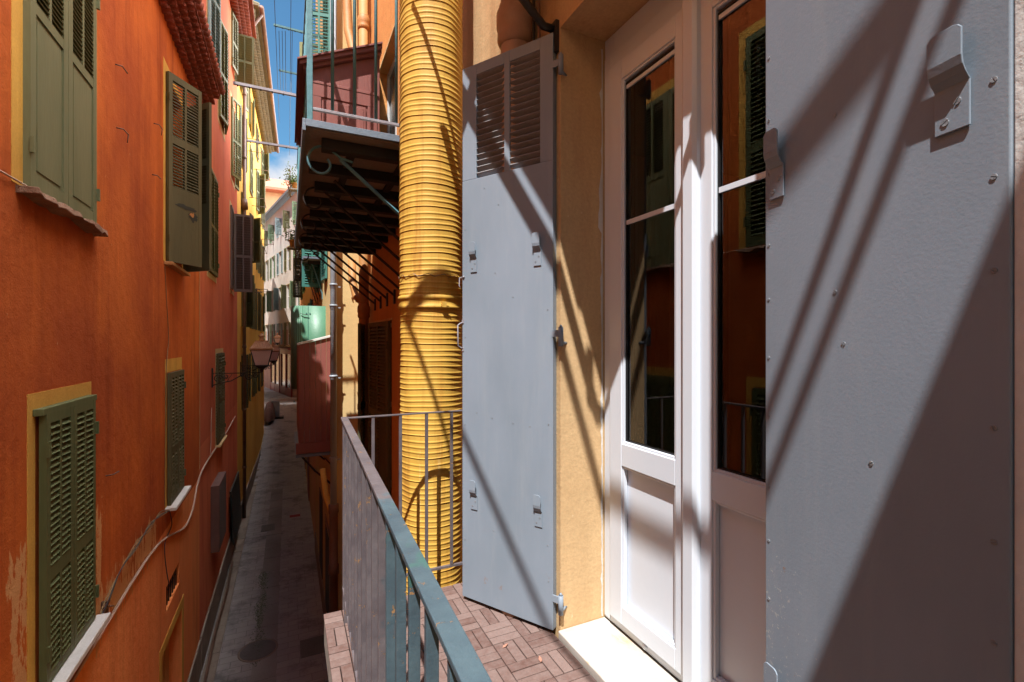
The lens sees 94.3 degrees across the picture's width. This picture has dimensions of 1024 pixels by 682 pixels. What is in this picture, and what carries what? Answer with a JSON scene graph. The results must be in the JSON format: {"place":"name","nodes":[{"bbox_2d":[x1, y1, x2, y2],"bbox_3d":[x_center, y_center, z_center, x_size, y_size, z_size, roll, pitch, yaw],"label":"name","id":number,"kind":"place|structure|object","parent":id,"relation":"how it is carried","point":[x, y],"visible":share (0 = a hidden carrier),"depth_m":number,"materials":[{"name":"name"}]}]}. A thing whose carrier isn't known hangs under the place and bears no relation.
{"place":"outdoors","nodes":[
{"label":"outdoors","id":0,"kind":"place"},
{"bbox_2d":[199,387,328,681],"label":"street","id":1,"kind":"structure","parent":0,"point":[300,609],"depth_m":12.66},
{"bbox_2d":[0,0,224,681],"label":"orange house","id":2,"kind":"structure","parent":1,"relation":"on","point":[101,226],"depth_m":4.22,"materials":[{"name":"paint"}]},
{"bbox_2d":[11,0,107,236],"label":"window","id":3,"kind":"structure","parent":2,"relation":"in","point":[54,42],"depth_m":3.32,"materials":[{"name":"green paint"}]},
{"bbox_2d":[27,381,110,681],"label":"window","id":4,"kind":"structure","parent":2,"relation":"in","point":[69,624],"depth_m":3.37,"materials":[{"name":"green wood"}]},
{"bbox_2d":[100,510,168,613],"bbox_3d":[-3.789,2.284,4.642,0.009,0.338,3.909,0,0,-25],"label":"loose cable","id":5,"kind":"object","parent":2,"relation":"attached to","point":[125,560],"visible":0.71,"depth_m":4.71,"materials":[{"name":"brown rubber"}]},
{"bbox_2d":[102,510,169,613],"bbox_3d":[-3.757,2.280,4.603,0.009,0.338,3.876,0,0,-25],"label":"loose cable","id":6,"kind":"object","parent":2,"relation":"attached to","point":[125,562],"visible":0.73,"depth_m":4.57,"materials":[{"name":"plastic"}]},
{"bbox_2d":[70,416,235,681],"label":"wall cable","id":7,"kind":"object","parent":2,"relation":"attached to","point":[77,672],"depth_m":4.96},
{"bbox_2d":[164,511,171,586],"bbox_3d":[-4.695,2.867,6.484,0.011,1.053,0.443,0,0,-25],"label":"drop cable","id":8,"kind":"object","parent":2,"relation":"attached to","point":[164,549],"visible":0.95,"depth_m":6.43,"materials":[{"name":"rubber"}]},
{"bbox_2d":[159,594,183,681],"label":"door","id":9,"kind":"structure","parent":2,"relation":"in","point":[164,651],"depth_m":7.09,"materials":[{"name":"paint"}]},
{"bbox_2d":[165,357,190,510],"bbox_3d":[-4.925,1.277,6.887,0.290,2.055,1.100,0,0,-25],"label":"window","id":10,"kind":"structure","parent":2,"relation":"in","point":[175,490],"depth_m":6.70,"materials":[{"name":"green paint"}]},
{"bbox_2d":[163,57,211,275],"bbox_3d":[-4.770,-2.403,6.993,0.540,2.755,1.360,0,0,-25],"label":"window","id":11,"kind":"structure","parent":2,"relation":"in","point":[187,210],"depth_m":6.73,"materials":[{"name":"green paint"}]},
{"bbox_2d":[199,0,255,670],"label":"red house","id":12,"kind":"structure","parent":1,"relation":"on","point":[229,276],"depth_m":11.83,"materials":[{"name":"paint"}]},
{"bbox_2d":[207,169,218,283],"bbox_3d":[-6.581,-2.550,10.329,0.232,2.440,1.440,0,0,-25],"label":"window","id":13,"kind":"structure","parent":12,"relation":"in","point":[215,195],"depth_m":10.42,"materials":[{"name":"green paint"}]},
{"bbox_2d":[206,0,220,71],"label":"window","id":14,"kind":"structure","parent":12,"relation":"in","point":[216,13],"depth_m":10.03,"materials":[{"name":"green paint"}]},
{"bbox_2d":[211,471,225,552],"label":"wall showcase","id":15,"kind":"structure","parent":12,"relation":"attached to","point":[218,508],"depth_m":10.26,"materials":[{"name":"grey paint"}]},
{"bbox_2d":[215,348,226,447],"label":"window","id":16,"kind":"structure","parent":12,"relation":"in","point":[220,362],"depth_m":11.17,"materials":[{"name":"green paint"}]},
{"bbox_2d":[218,20,228,140],"bbox_3d":[-7.163,-6.530,11.851,0.158,2.620,1.430,0,0,-25],"label":"window","id":17,"kind":"structure","parent":12,"relation":"in","point":[224,116],"depth_m":11.63,"materials":[{"name":"green paint"}]},
{"bbox_2d":[230,471,240,544],"bbox_3d":[-8.299,4.950,14.273,0.110,1.500,2.300,0,0,-25],"label":"shutter","id":18,"kind":"object","parent":12,"relation":"attached to","point":[235,503],"visible":1,"depth_m":13.97,"materials":[{"name":"green paint"}]},
{"bbox_2d":[230,90,241,190],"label":"window","id":19,"kind":"structure","parent":12,"relation":"in","point":[237,140],"depth_m":14.04,"materials":[{"name":"green paint"}]},
{"bbox_2d":[229,199,252,295],"bbox_3d":[-8.053,-2.700,14.108,0.511,2.640,1.240,0,0,-24],"label":"window","id":20,"kind":"structure","parent":12,"relation":"in","point":[240,225],"depth_m":14.57,"materials":[{"name":"grey paint"}]},
{"bbox_2d":[230,6,253,84],"bbox_3d":[-8.167,-8.860,14.352,0.536,1.720,1.289,0,0,-23],"label":"window","id":21,"kind":"structure","parent":12,"relation":"in","point":[241,46],"depth_m":14.83,"materials":[{"name":"green paint"}]},
{"bbox_2d":[211,333,273,387],"bbox_3d":[-5.975,0.413,10.560,1.211,1.194,0.486,0,0,-25],"label":"street lamp","id":22,"kind":"object","parent":12,"relation":"attached to","point":[261,349],"visible":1,"depth_m":10.56,"materials":[{"name":"black metal"}]},
{"bbox_2d":[240,341,280,373],"bbox_3d":[-8.247,0.555,15.569,1.177,1.090,0.428,0,0,-25],"label":"street lamp","id":23,"kind":"object","parent":12,"relation":"attached to","point":[275,354],"visible":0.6,"depth_m":15.62,"materials":[{"name":"black metal"}]},
{"bbox_2d":[200,434,263,681],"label":"kerb","id":24,"kind":"structure","parent":1,"relation":"on","point":[237,553],"depth_m":11.55,"materials":[{"name":"stone"}]},
{"bbox_2d":[203,561,232,681],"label":"gutter pipe","id":25,"kind":"object","parent":24,"relation":"on","point":[214,634],"visible":1,"depth_m":9.87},
{"bbox_2d":[237,639,277,661],"bbox_3d":[-5.088,6.191,9.514,0.720,0.018,0.720,0,0,-25],"label":"manhole cover","id":26,"kind":"object","parent":1,"relation":"on","point":[267,649],"visible":1,"depth_m":9.49,"materials":[{"name":"metal"}]},
{"bbox_2d":[237,0,278,530],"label":"yellow house","id":27,"kind":"structure","parent":1,"relation":"on","point":[261,124],"depth_m":20.04,"materials":[{"name":"paint"}]},
{"bbox_2d":[241,87,247,518],"bbox_3d":[-9.331,-1.900,16.548,0.222,16.200,0.222,0,0,-2],"label":"drainpipe","id":28,"kind":"object","parent":27,"relation":"attached to","point":[244,204],"visible":0.69,"depth_m":16.50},
{"bbox_2d":[240,86,248,112],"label":"window","id":29,"kind":"structure","parent":27,"relation":"in","point":[247,89],"depth_m":17.78,"materials":[{"name":"white paint"}]},
{"bbox_2d":[241,354,248,409],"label":"window","id":30,"kind":"structure","parent":27,"relation":"in","point":[247,356],"depth_m":16.85,"materials":[{"name":"green paint"}]},
{"bbox_2d":[242,114,247,172],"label":"window","id":31,"kind":"structure","parent":27,"relation":"in","point":[242,114],"depth_m":17.02,"materials":[{"name":"yellow paint"}]},
{"bbox_2d":[241,275,253,326],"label":"window","id":32,"kind":"structure","parent":27,"relation":"in","point":[249,295],"depth_m":17.28,"materials":[{"name":"green paint"}]},
{"bbox_2d":[249,143,253,196],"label":"window","id":33,"kind":"structure","parent":27,"relation":"in","point":[251,153],"depth_m":19.45,"materials":[{"name":"green paint"}]},
{"bbox_2d":[249,352,254,400],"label":"window","id":34,"kind":"structure","parent":27,"relation":"in","point":[253,382],"depth_m":20.22,"materials":[{"name":"green paint"}]},
{"bbox_2d":[249,88,254,137],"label":"window","id":35,"kind":"structure","parent":27,"relation":"in","point":[253,103],"depth_m":19.78,"materials":[{"name":"green paint"}]},
{"bbox_2d":[249,212,260,262],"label":"window","id":36,"kind":"structure","parent":27,"relation":"in","point":[256,221],"depth_m":20.02,"materials":[{"name":"green paint"}]},
{"bbox_2d":[255,366,259,393],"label":"window","id":37,"kind":"structure","parent":27,"relation":"in","point":[255,366],"depth_m":22.50,"materials":[{"name":"green paint"}]},
{"bbox_2d":[256,123,258,162],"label":"window","id":38,"kind":"structure","parent":27,"relation":"in","point":[257,132],"depth_m":22.15,"materials":[{"name":"yellow paint"}]},
{"bbox_2d":[255,288,260,330],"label":"window","id":39,"kind":"structure","parent":27,"relation":"in","point":[259,294],"depth_m":23.12,"materials":[{"name":"green paint"}]},
{"bbox_2d":[256,170,264,214],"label":"window","id":40,"kind":"structure","parent":27,"relation":"in","point":[260,183],"depth_m":22.69,"materials":[{"name":"green paint"}]},
{"bbox_2d":[260,240,264,280],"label":"window","id":41,"kind":"structure","parent":27,"relation":"in","point":[262,275],"depth_m":25.68,"materials":[{"name":"green paint"}]},
{"bbox_2d":[261,294,264,331],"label":"window","id":42,"kind":"structure","parent":27,"relation":"in","point":[262,298],"depth_m":25.26,"materials":[{"name":"green paint"}]},
{"bbox_2d":[261,147,268,180],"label":"window","id":43,"kind":"structure","parent":27,"relation":"in","point":[264,157],"depth_m":25.45,"materials":[{"name":"green paint"}]},
{"bbox_2d":[250,489,282,681],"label":"paving band","id":44,"kind":"object","parent":1,"relation":"on","point":[265,668],"visible":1,"depth_m":11.69,"materials":[{"name":"stone"}]},
{"bbox_2d":[251,572,268,665],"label":"weeds","id":45,"kind":"object","parent":44,"relation":"on","point":[257,611],"visible":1,"depth_m":11.01,"materials":[{"name":"green plant"}]},
{"bbox_2d":[261,523,274,531],"bbox_3d":[-8.095,6.193,15.766,0.400,0.014,0.600,0,0,-25],"label":"iron cover","id":46,"kind":"object","parent":1,"relation":"on","point":[268,527],"visible":1,"depth_m":15.74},
{"bbox_2d":[264,401,275,424],"bbox_3d":[-14.755,4.372,28.864,0.720,1.331,1.800,0,0,-25],"label":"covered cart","id":47,"kind":"object","parent":1,"relation":"on","point":[269,414],"visible":0.98,"depth_m":28.34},
{"bbox_2d":[271,397,296,418],"bbox_3d":[-14.243,4.255,29.769,1.929,1.348,0.600,0,0,-25],"label":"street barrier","id":48,"kind":"object","parent":1,"relation":"on","point":[276,402],"visible":0.71,"depth_m":29.47,"materials":[{"name":"grey metal"}]},
{"bbox_2d":[300,635,324,658],"bbox_3d":[-4.021,6.193,9.647,0.520,0.014,0.600,0,0,-25],"label":"drain grate","id":49,"kind":"object","parent":1,"relation":"on","point":[311,646],"visible":0.9,"depth_m":9.61,"materials":[{"name":"metal"}]},
{"bbox_2d":[299,0,358,616],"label":"pale yellow house","id":50,"kind":"structure","parent":1,"relation":"on","point":[347,353],"depth_m":8.24,"materials":[{"name":"paint"}]},
{"bbox_2d":[247,139,297,149],"bbox_3d":[-3.553,-3.213,7.944,1.546,0.040,0.048,0,0,-25],"label":"laundry arm","id":51,"kind":"object","parent":50,"relation":"attached to","point":[271,144],"visible":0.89,"depth_m":7.76},
{"bbox_2d":[274,24,322,37],"bbox_3d":[-4.733,-7.143,11.036,1.447,0.052,0.048,0,0,-25],"label":"laundry arm","id":52,"kind":"object","parent":50,"relation":"attached to","point":[288,28],"visible":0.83,"depth_m":10.88},
{"bbox_2d":[291,306,325,401],"bbox_3d":[-4.931,0.274,10.862,0.784,2.076,2.018,0,0,-52],"label":"mint screen","id":53,"kind":"object","parent":50,"relation":"attached to","point":[308,323],"visible":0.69,"depth_m":10.28,"materials":[{"name":"teal paint"}]},
{"bbox_2d":[299,42,321,55],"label":"window","id":54,"kind":"structure","parent":50,"relation":"in","point":[300,43],"depth_m":11.41,"materials":[{"name":"green paint"}]},
{"bbox_2d":[299,256,322,304],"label":"iron balcony","id":55,"kind":"structure","parent":50,"relation":"attached to","point":[314,260],"depth_m":11.29,"materials":[{"name":"metal"}]},
{"bbox_2d":[294,432,329,483],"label":"screened balcony","id":56,"kind":"structure","parent":50,"relation":"attached to","point":[320,454],"depth_m":8.65,"materials":[{"name":"black metal"}]},
{"bbox_2d":[296,335,329,453],"bbox_3d":[-4.044,0.954,9.575,0.602,2.134,2.230,0,0,-25],"label":"plank screen","id":57,"kind":"object","parent":56,"relation":"on","point":[313,395],"visible":0.89,"depth_m":8.60,"materials":[{"name":"red wood"}]},
{"bbox_2d":[302,249,321,292],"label":"window","id":58,"kind":"structure","parent":50,"relation":"in","point":[306,282],"depth_m":11.54,"materials":[{"name":"teal paint"}]},
{"bbox_2d":[313,0,329,52],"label":"window","id":59,"kind":"structure","parent":50,"relation":"in","point":[325,14],"depth_m":8.75,"materials":[{"name":"teal paint"}]},
{"bbox_2d":[321,251,326,282],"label":"window","id":60,"kind":"structure","parent":50,"relation":"in","point":[323,266],"depth_m":10.08,"materials":[{"name":"teal paint"}]},
{"bbox_2d":[319,487,328,612],"bbox_3d":[-4.343,5.000,10.943,0.014,2.400,3.100,0,0,-25],"label":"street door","id":61,"kind":"structure","parent":50,"relation":"in","point":[320,496],"depth_m":11.35,"materials":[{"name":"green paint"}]},
{"bbox_2d":[328,0,340,612],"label":"grey drainpipe","id":62,"kind":"object","parent":1,"relation":"on","point":[333,565],"visible":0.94,"depth_m":7.91,"materials":[{"name":"metal"}]},
{"bbox_2d":[398,0,462,594],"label":"ventilation duct","id":63,"kind":"object","parent":1,"relation":"on","point":[430,300],"visible":0.76,"depth_m":2.90,"materials":[{"name":"yellow paint"}]},
{"bbox_2d":[358,0,1023,681],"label":"ochre house","id":64,"kind":"structure","parent":1,"relation":"on","point":[742,320],"depth_m":1.73,"materials":[{"name":"paint"}]},
{"bbox_2d":[343,0,369,453],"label":"terracotta drainpipe","id":65,"kind":"object","parent":64,"relation":"attached to","point":[358,297],"visible":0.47,"depth_m":7.29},
{"bbox_2d":[358,318,391,495],"bbox_3d":[-1.962,0.865,6.759,0.440,2.309,1.960,0,0,-25],"label":"window","id":66,"kind":"structure","parent":64,"relation":"in","point":[379,340],"depth_m":6.29,"materials":[{"name":"green paint"}]},
{"bbox_2d":[294,0,462,310],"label":"iron balcony","id":67,"kind":"structure","parent":64,"relation":"attached to","point":[348,182],"depth_m":3.80,"materials":[{"name":"metal"}]},
{"bbox_2d":[233,81,295,96],"bbox_3d":[-2.798,-3.244,6.309,1.576,0.040,0.048,0,0,-25],"label":"laundry arm","id":68,"kind":"object","parent":67,"relation":"attached to","point":[260,88],"visible":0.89,"depth_m":6.11},
{"bbox_2d":[294,42,382,147],"bbox_3d":[-1.574,-1.829,4.161,0.587,0.855,1.570,0,0,-25],"label":"screen","id":69,"kind":"object","parent":67,"relation":"on","point":[343,80],"visible":0.34,"depth_m":3.53,"materials":[{"name":"red wood"}]},
{"bbox_2d":[380,23,396,134],"bbox_3d":[-1.562,-2.645,6.229,0.170,2.369,1.260,0,0,-25],"label":"window","id":70,"kind":"structure","parent":64,"relation":"in","point":[391,74],"depth_m":6.58,"materials":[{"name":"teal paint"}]},
{"bbox_2d":[324,410,491,681],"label":"balcony","id":71,"kind":"structure","parent":64,"relation":"attached to","point":[381,551],"depth_m":1.25,"materials":[{"name":"metal"}]},
{"bbox_2d":[324,610,347,647],"bbox_3d":[-0.864,1.413,2.318,0.086,0.028,0.296,0,0,-25],"label":"deck tile","id":72,"kind":"object","parent":71,"relation":"on","point":[335,629],"visible":0.89,"depth_m":2.30,"materials":[{"name":"brown wood"}]},
{"bbox_2d":[328,643,354,681],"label":"deck tile","id":73,"kind":"object","parent":71,"relation":"on","point":[341,667],"visible":1,"depth_m":2.05,"materials":[{"name":"brown wood"}]},
{"bbox_2d":[342,610,407,645],"bbox_3d":[-0.687,1.413,2.401,0.296,0.028,0.296,0,0,-25],"label":"deck tile","id":74,"kind":"object","parent":71,"relation":"on","point":[347,632],"visible":0.18,"depth_m":2.33,"materials":[{"name":"brown wood"}]},
{"bbox_2d":[349,628,423,681],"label":"deck tile","id":75,"kind":"object","parent":71,"relation":"on","point":[421,658],"visible":0.07,"depth_m":2.12,"materials":[{"name":"brown wood"}]},
{"bbox_2d":[406,666,423,681],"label":"deck tile","id":76,"kind":"object","parent":71,"relation":"on","point":[422,674],"depth_m":1.99,"materials":[{"name":"brown wood"}]},
{"bbox_2d":[406,585,468,624],"bbox_3d":[-0.416,1.413,2.529,0.296,0.028,0.296,0,0,-25],"label":"deck tile","id":77,"kind":"object","parent":71,"relation":"on","point":[457,604],"visible":0.32,"depth_m":2.53,"materials":[{"name":"brown wood"}]},
{"bbox_2d":[420,612,491,662],"bbox_3d":[-0.288,1.413,2.258,0.296,0.028,0.296,0,0,-25],"label":"deck tile","id":78,"kind":"object","parent":71,"relation":"on","point":[476,636],"visible":0.33,"depth_m":2.27,"materials":[{"name":"brown wood"}]},
{"bbox_2d":[453,583,490,612],"bbox_3d":[-0.145,1.413,2.657,0.296,0.028,0.296,0,0,-25],"label":"deck tile","id":79,"kind":"object","parent":71,"relation":"on","point":[471,605],"visible":0.15,"depth_m":2.54,"materials":[{"name":"brown wood"}]},
{"bbox_2d":[439,646,516,681],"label":"deck tile","id":80,"kind":"object","parent":71,"relation":"on","point":[496,668],"visible":0.46,"depth_m":2.04,"materials":[{"name":"brown wood"}]},
{"bbox_2d":[471,607,547,646],"bbox_3d":[-0.017,1.413,2.386,0.296,0.028,0.296,0,0,-25],"label":"deck tile","id":81,"kind":"object","parent":71,"relation":"on","point":[497,626],"visible":0.66,"depth_m":2.33,"materials":[{"name":"brown wood"}]},
{"bbox_2d":[494,629,582,681],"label":"deck tile","id":82,"kind":"object","parent":71,"relation":"on","point":[519,656],"visible":0.84,"depth_m":2.10,"materials":[{"name":"brown wood"}]},
{"bbox_2d":[544,667,596,681],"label":"deck tile","id":83,"kind":"object","parent":71,"relation":"on","point":[583,674],"visible":1,"depth_m":1.98,"materials":[{"name":"brown wood"}]},
{"bbox_2d":[496,0,531,617],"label":"clay pipe","id":84,"kind":"object","parent":64,"relation":"attached to","point":[514,23],"visible":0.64,"depth_m":2.40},
{"bbox_2d":[532,0,534,40],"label":"clipped cable","id":85,"kind":"object","parent":64,"relation":"attached to","point":[533,26],"visible":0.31,"depth_m":2.39,"materials":[{"name":"black rubber"}]},
{"bbox_2d":[519,0,558,53],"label":"balcony","id":86,"kind":"structure","parent":64,"relation":"attached to","point":[536,16],"depth_m":2.25,"materials":[{"name":"metal"}]},
{"bbox_2d":[537,0,540,37],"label":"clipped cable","id":87,"kind":"object","parent":64,"relation":"attached to","point":[538,10],"depth_m":2.37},
{"bbox_2d":[598,0,765,681],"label":"french door","id":88,"kind":"structure","parent":64,"relation":"in","point":[685,532],"depth_m":1.81,"materials":[{"name":"white wood"}]},
{"bbox_2d":[264,182,299,397],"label":"white house","id":89,"kind":"structure","parent":0,"point":[280,299],"depth_m":39.51,"materials":[{"name":"paint"}]},
{"bbox_2d":[266,290,273,311],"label":"window","id":90,"kind":"structure","parent":89,"relation":"in","point":[268,308],"depth_m":42.38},
{"bbox_2d":[268,224,273,243],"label":"window","id":91,"kind":"structure","parent":89,"relation":"in","point":[270,234],"depth_m":41.64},
{"bbox_2d":[269,324,274,343],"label":"window","id":92,"kind":"structure","parent":89,"relation":"in","point":[270,326],"depth_m":42.66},
{"bbox_2d":[270,255,274,278],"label":"window","id":93,"kind":"structure","parent":89,"relation":"in","point":[274,255],"depth_m":42.62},
{"bbox_2d":[273,287,281,309],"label":"window","id":94,"kind":"structure","parent":89,"relation":"in","point":[275,290],"depth_m":40.13,"materials":[{"name":"blue paint"}]},
{"bbox_2d":[275,217,281,237],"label":"window","id":95,"kind":"structure","parent":89,"relation":"in","point":[277,224],"depth_m":39.32,"materials":[{"name":"blue paint"}]},
{"bbox_2d":[276,323,282,344],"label":"window","id":96,"kind":"structure","parent":89,"relation":"in","point":[277,325],"depth_m":40.35,"materials":[{"name":"blue paint"}]},
{"bbox_2d":[276,251,282,275],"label":"window","id":97,"kind":"structure","parent":89,"relation":"in","point":[277,255],"depth_m":40.35,"materials":[{"name":"white paint"}]},
{"bbox_2d":[281,283,289,307],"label":"window","id":98,"kind":"structure","parent":89,"relation":"in","point":[283,287],"depth_m":37.85,"materials":[{"name":"green paint"}]},
{"bbox_2d":[283,210,289,231],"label":"window","id":99,"kind":"structure","parent":89,"relation":"in","point":[285,221],"depth_m":37.12,"materials":[{"name":"green paint"}]},
{"bbox_2d":[284,322,290,344],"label":"window","id":100,"kind":"structure","parent":89,"relation":"in","point":[289,328],"depth_m":38.14,"materials":[{"name":"green paint"}]},
{"bbox_2d":[284,245,290,271],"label":"window","id":101,"kind":"structure","parent":89,"relation":"in","point":[289,251],"depth_m":38.14,"materials":[{"name":"white paint"}]},
{"bbox_2d":[292,201,296,224],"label":"window","id":102,"kind":"structure","parent":89,"relation":"in","point":[294,209],"depth_m":34.68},
{"bbox_2d":[290,281,299,305],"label":"window","id":103,"kind":"structure","parent":89,"relation":"in","point":[292,300],"depth_m":35.45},
{"bbox_2d":[254,0,315,180],"label":"sky","id":104,"kind":"structure","parent":0,"point":[286,12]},
{"bbox_2d":[293,248,315,538],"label":"house","id":105,"kind":"structure","parent":0,"point":[306,296],"depth_m":18.46,"materials":[{"name":"orange paint"}]},
{"bbox_2d":[279,161,296,196],"bbox_3d":[-10.210,-7.372,21.677,0.783,1.564,0.667,0,0,-25],"label":"rooftop sapling","id":106,"kind":"object","parent":105,"relation":"on","point":[289,182],"visible":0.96,"depth_m":21.71,"materials":[{"name":"green plant"}]},
{"bbox_2d":[282,220,297,249],"bbox_3d":[-8.861,-4.485,20.099,1.636,1.251,0.944,0,0,-25],"label":"pot plant","id":107,"kind":"object","parent":105,"relation":"on","point":[291,242],"visible":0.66,"depth_m":19.84,"materials":[{"name":"green plant"}]},
{"bbox_2d":[285,170,296,191],"bbox_3d":[-9.653,-7.389,22.052,1.614,0.956,0.829,0,0,-25],"label":"pot plant","id":108,"kind":"object","parent":105,"relation":"on","point":[294,187],"visible":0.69,"depth_m":21.71,"materials":[{"name":"green plant"}]},
{"bbox_2d":[293,258,302,299],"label":"window","id":109,"kind":"structure","parent":105,"relation":"in","point":[299,288],"depth_m":26.34,"materials":[{"name":"green paint"}]},
{"bbox_2d":[295,248,306,280],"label":"window","id":110,"kind":"structure","parent":105,"relation":"in","point":[297,268],"depth_m":19.05,"materials":[{"name":"black paint"}]},
{"bbox_2d":[304,457,308,499],"bbox_3d":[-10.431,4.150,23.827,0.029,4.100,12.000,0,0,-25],"label":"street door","id":111,"kind":"structure","parent":105,"relation":"in","point":[304,457],"depth_m":19.41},
{"label":"ground","id":112,"kind":"structure","parent":0,"visible":0},
{"bbox_2d":[265,178,289,212],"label":"distant house","id":113,"kind":"structure","parent":112,"relation":"on","point":[275,189],"depth_m":60.63,"materials":[{"name":"pink paint"}]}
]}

